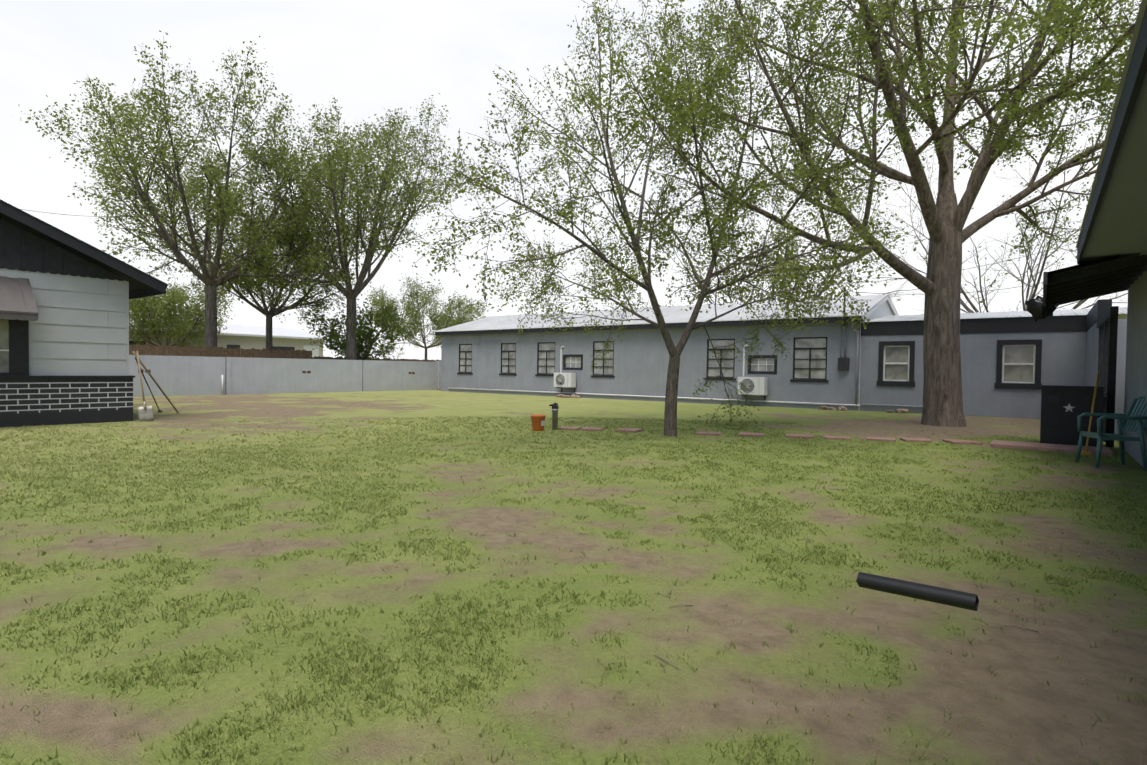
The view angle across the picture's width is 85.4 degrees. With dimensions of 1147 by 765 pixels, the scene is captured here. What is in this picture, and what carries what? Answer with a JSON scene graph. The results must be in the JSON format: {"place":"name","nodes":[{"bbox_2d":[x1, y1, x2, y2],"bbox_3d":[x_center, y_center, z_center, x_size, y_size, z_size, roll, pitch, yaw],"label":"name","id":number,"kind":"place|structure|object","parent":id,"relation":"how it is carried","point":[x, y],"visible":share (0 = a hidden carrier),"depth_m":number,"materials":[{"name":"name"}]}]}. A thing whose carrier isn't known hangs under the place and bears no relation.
{"place":"outdoors","nodes":[
{"label":"outdoors","id":0,"kind":"place"},
{"bbox_2d":[0,199,168,427],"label":"building","id":1,"kind":"structure","parent":0,"point":[65,297],"depth_m":11.67,"materials":[{"name":"paint"}]},
{"bbox_2d":[132,351,178,412],"bbox_3d":[-9.116,0.056,13.629,2.247,1.434,0.040,6,6,78],"label":"leaning pole","id":2,"kind":"object","parent":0,"point":[154,380],"visible":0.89,"depth_m":13.51,"materials":[{"name":"brown wood"}]},
{"bbox_2d":[129,321,327,356],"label":"neighboring building","id":3,"kind":"structure","parent":0,"point":[241,336],"depth_m":50.33,"materials":[{"name":"white"}]},
{"bbox_2d":[0,0,1141,359],"label":"sky","id":4,"kind":"structure","parent":0,"point":[372,56],"materials":[{"name":"white"}]},
{"bbox_2d":[0,390,1146,764],"bbox_3d":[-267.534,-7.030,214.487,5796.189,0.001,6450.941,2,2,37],"label":"ground","id":5,"kind":"structure","parent":0,"point":[1030,710],"depth_m":3.17,"materials":[{"name":"green plant"}]},
{"bbox_2d":[136,351,153,420],"bbox_3d":[-8.707,0.079,12.622,0.313,1.436,0.066,0,1,-14],"label":"shovel","id":6,"kind":"object","parent":5,"relation":"on","point":[145,412],"visible":0.98,"depth_m":12.62,"materials":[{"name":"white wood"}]},
{"bbox_2d":[135,357,161,411],"bbox_3d":[-9.408,0.108,13.814,2.706,1.303,0.100,3,3,65],"label":"leaning rake","id":7,"kind":"object","parent":5,"relation":"on","point":[159,410],"visible":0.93,"depth_m":13.81,"materials":[{"name":"brown wood"}]},
{"bbox_2d":[12,30,355,346],"bbox_3d":[-18.424,-7.836,32.401,14.674,16.124,15.024,0,1,-24],"label":"tree","id":8,"kind":"object","parent":5,"relation":"on","point":[223,197],"visible":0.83,"depth_m":29.53,"materials":[{"name":"green plant"}]},
{"bbox_2d":[129,277,238,347],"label":"bush","id":9,"kind":"object","parent":5,"relation":"on","point":[145,312],"visible":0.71,"depth_m":41.57,"materials":[{"name":"green plant"}]},
{"bbox_2d":[137,158,371,349],"bbox_3d":[-17.802,-5.899,36.537,11.748,12.088,10.335,1,1,0],"label":"tree","id":10,"kind":"object","parent":5,"relation":"on","point":[273,310],"visible":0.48,"depth_m":34.76,"materials":[{"name":"green plant"}]},
{"bbox_2d":[129,355,440,396],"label":"perimeter wall","id":11,"kind":"structure","parent":5,"relation":"on","point":[184,375],"depth_m":25.59,"materials":[{"name":"paint"}]},
{"bbox_2d":[129,344,440,361],"bbox_3d":[-16.551,-0.841,35.135,3.020,2.070,32.108,2,2,37],"label":"board fence","id":12,"kind":"object","parent":5,"relation":"on","point":[187,350],"visible":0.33,"depth_m":31.26,"materials":[{"name":"brown wood"}]},
{"bbox_2d":[205,93,481,359],"bbox_3d":[-13.065,-8.572,35.973,12.851,17.586,12.731,1,1,25],"label":"tree","id":13,"kind":"object","parent":5,"relation":"on","point":[386,175],"visible":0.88,"depth_m":33.51,"materials":[{"name":"green plant"}]},
{"bbox_2d":[304,297,410,360],"bbox_3d":[-12.974,-2.435,37.321,6.267,5.259,5.358,1,1,2],"label":"shrub","id":14,"kind":"object","parent":5,"relation":"on","point":[363,335],"visible":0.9,"depth_m":36.83,"materials":[{"name":"green plant"}]},
{"bbox_2d":[361,273,489,359],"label":"tree","id":15,"kind":"object","parent":5,"relation":"on","point":[446,319],"visible":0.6,"depth_m":56.97,"materials":[{"name":"green plant"}]},
{"bbox_2d":[530,415,545,430],"bbox_3d":[-0.667,0.763,11.734,0.298,0.295,0.290,1,1,17],"label":"bucket","id":16,"kind":"object","parent":5,"relation":"on","point":[538,422],"visible":0.96,"depth_m":11.63,"materials":[{"name":"orange plastic"}]},
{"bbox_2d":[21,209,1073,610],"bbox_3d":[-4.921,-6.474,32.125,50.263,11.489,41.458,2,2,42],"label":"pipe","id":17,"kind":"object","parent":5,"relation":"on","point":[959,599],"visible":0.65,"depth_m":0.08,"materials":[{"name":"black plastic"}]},
{"bbox_2d":[549,402,558,429],"bbox_3d":[-0.379,0.646,11.903,0.175,0.530,0.124,1,1,7],"label":"standpipe","id":18,"kind":"object","parent":5,"relation":"on","point":[555,406],"visible":0.98,"depth_m":11.86,"materials":[{"name":"grey metal"}]},
{"bbox_2d":[0,415,1146,764],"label":"grass tufts","id":19,"kind":"object","parent":5,"relation":"on","point":[58,493],"visible":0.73,"depth_m":4.75,"materials":[{"name":"green plant"}]},
{"bbox_2d":[406,0,908,436],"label":"yard tree","id":20,"kind":"object","parent":5,"relation":"on","point":[670,420],"visible":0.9,"depth_m":10.03,"materials":[{"name":"green plant"}]},
{"bbox_2d":[437,387,908,412],"bbox_3d":[1.070,0.613,24.975,22.099,0.235,1.323,2,2,40],"label":"rubble","id":21,"kind":"object","parent":5,"relation":"on","point":[843,408],"visible":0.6,"depth_m":19.31,"materials":[{"name":"stone"}]},
{"bbox_2d":[559,426,982,444],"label":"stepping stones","id":22,"kind":"object","parent":5,"relation":"on","point":[869,438],"visible":0.65,"depth_m":11.06,"materials":[{"name":"grey stone"}]},
{"bbox_2d":[434,288,1126,433],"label":"grey building","id":23,"kind":"structure","parent":5,"relation":"on","point":[1011,362],"depth_m":20.69,"materials":[{"name":"paint"}]},
{"bbox_2d":[645,157,923,306],"bbox_3d":[10.654,-5.179,33.477,14.335,11.546,11.483,1,1,2],"label":"bare tree","id":24,"kind":"object","parent":5,"relation":"on","point":[811,260],"visible":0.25,"depth_m":32.10,"materials":[{"name":"brown"}]},
{"bbox_2d":[580,469,1080,672],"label":"lawn litter","id":25,"kind":"object","parent":5,"relation":"on","point":[852,573],"visible":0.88,"depth_m":3.08,"materials":[{"name":"brown paper"}]},
{"bbox_2d":[567,0,1140,426],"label":"yard tree","id":26,"kind":"object","parent":5,"relation":"on","point":[945,216],"visible":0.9,"depth_m":11.92,"materials":[{"name":"green plant"}]},
{"bbox_2d":[850,90,1127,314],"bbox_3d":[21.771,-6.049,31.179,14.509,13.683,15.286,1,1,-1],"label":"bare tree","id":27,"kind":"object","parent":5,"relation":"on","point":[1031,296],"visible":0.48,"depth_m":30.42,"materials":[{"name":"brown"}]},
{"bbox_2d":[990,440,1112,455],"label":"porch slab","id":28,"kind":"structure","parent":5,"relation":"on","point":[1062,448],"depth_m":9.72,"materials":[{"name":"grey concrete"}]},
{"bbox_2d":[1040,385,1105,446],"bbox_3d":[8.392,0.556,10.499,0.840,1.005,0.796,2,2,37],"label":"black cabinet","id":29,"kind":"object","parent":5,"relation":"on","point":[1063,407],"visible":0.94,"depth_m":10.23,"materials":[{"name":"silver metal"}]},
{"bbox_2d":[1080,371,1099,454],"bbox_3d":[7.864,0.449,9.473,0.796,1.264,0.136,0,2,-44],"label":"broom handle","id":30,"kind":"object","parent":5,"relation":"on","point":[1085,452],"visible":0.8,"depth_m":9.43,"materials":[{"name":"orange"}]},
{"bbox_2d":[1043,0,1146,466],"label":"house","id":31,"kind":"structure","parent":5,"relation":"on","point":[1111,245],"depth_m":6.97,"materials":[{"name":"grey paint"}]},
{"bbox_2d":[1025,295,1059,321],"bbox_3d":[7.979,-1.260,10.580,0.484,0.453,0.279,2,2,37],"label":"floodlight","id":32,"kind":"object","parent":31,"relation":"on","point":[1036,309],"visible":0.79,"depth_m":10.53,"materials":[{"name":"black metal"}]},
{"bbox_2d":[1075,395,1146,470],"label":"garden chair","id":33,"kind":"object","parent":5,"relation":"on","point":[1135,421],"visible":1,"depth_m":8.00,"materials":[{"name":"green plastic"}]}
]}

